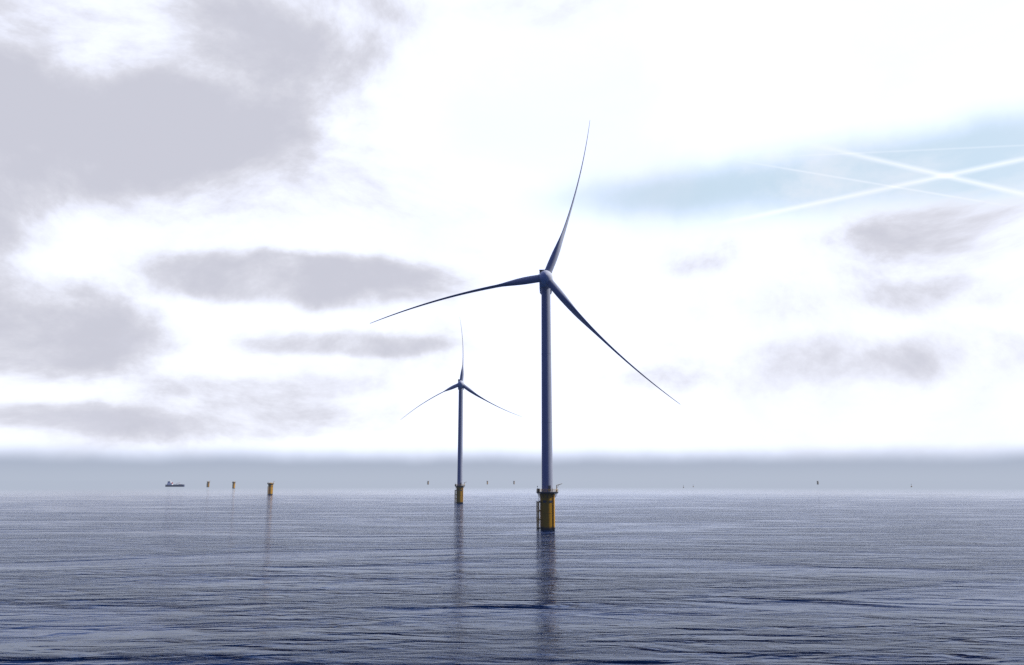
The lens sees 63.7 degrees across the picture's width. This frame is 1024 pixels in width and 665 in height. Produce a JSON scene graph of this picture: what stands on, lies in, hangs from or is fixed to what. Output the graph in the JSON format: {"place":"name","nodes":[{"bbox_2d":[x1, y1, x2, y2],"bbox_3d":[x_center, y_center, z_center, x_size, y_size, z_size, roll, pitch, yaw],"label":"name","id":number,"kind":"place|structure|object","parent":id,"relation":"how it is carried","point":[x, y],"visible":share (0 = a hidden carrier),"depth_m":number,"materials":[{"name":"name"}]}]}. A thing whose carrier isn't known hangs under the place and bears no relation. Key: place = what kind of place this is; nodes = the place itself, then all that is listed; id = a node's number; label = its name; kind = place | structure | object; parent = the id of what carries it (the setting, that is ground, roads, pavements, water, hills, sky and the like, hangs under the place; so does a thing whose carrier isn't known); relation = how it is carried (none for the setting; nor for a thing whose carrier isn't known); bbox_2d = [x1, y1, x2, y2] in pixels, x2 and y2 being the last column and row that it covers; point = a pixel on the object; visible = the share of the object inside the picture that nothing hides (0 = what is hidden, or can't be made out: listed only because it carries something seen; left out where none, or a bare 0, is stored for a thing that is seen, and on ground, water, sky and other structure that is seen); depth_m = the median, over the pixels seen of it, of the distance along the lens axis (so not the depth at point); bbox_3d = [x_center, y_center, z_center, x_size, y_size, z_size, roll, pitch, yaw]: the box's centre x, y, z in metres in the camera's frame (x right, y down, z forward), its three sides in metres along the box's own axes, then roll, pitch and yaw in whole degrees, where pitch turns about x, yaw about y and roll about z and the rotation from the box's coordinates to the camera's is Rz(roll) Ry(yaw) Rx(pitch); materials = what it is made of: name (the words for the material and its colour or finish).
{"place":"outdoors","nodes":[
{"label":"outdoors","id":0,"kind":"place"},
{"bbox_2d":[0,480,1023,664],"bbox_3d":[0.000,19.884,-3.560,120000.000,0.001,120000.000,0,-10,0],"label":"sea","id":1,"kind":"structure","parent":0,"point":[605,572],"depth_m":181.39,"materials":[{"name":"blue liquid"}]},
{"bbox_2d":[165,481,184,486],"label":"ship","id":2,"kind":"object","parent":1,"relation":"in","point":[169,483],"visible":0.88,"depth_m":2551.48,"materials":[{"name":"metal"}]},
{"bbox_2d":[267,482,273,494],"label":"foundation","id":3,"kind":"object","parent":1,"relation":"in","point":[270,489],"visible":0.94,"depth_m":1154.98,"materials":[{"name":"paint"}]},
{"bbox_2d":[403,321,521,503],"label":"wind turbine","id":4,"kind":"object","parent":1,"relation":"on","point":[461,385],"visible":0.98,"depth_m":733.80,"materials":[{"name":"paint"}]},
{"bbox_2d":[372,122,679,530],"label":"wind turbine","id":5,"kind":"object","parent":1,"relation":"on","point":[548,285],"visible":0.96,"depth_m":346.97,"materials":[{"name":"paint"}]},
{"bbox_2d":[0,0,1023,480],"label":"sky","id":6,"kind":"structure","parent":0,"point":[801,222],"materials":[{"name":"white"}]}
]}

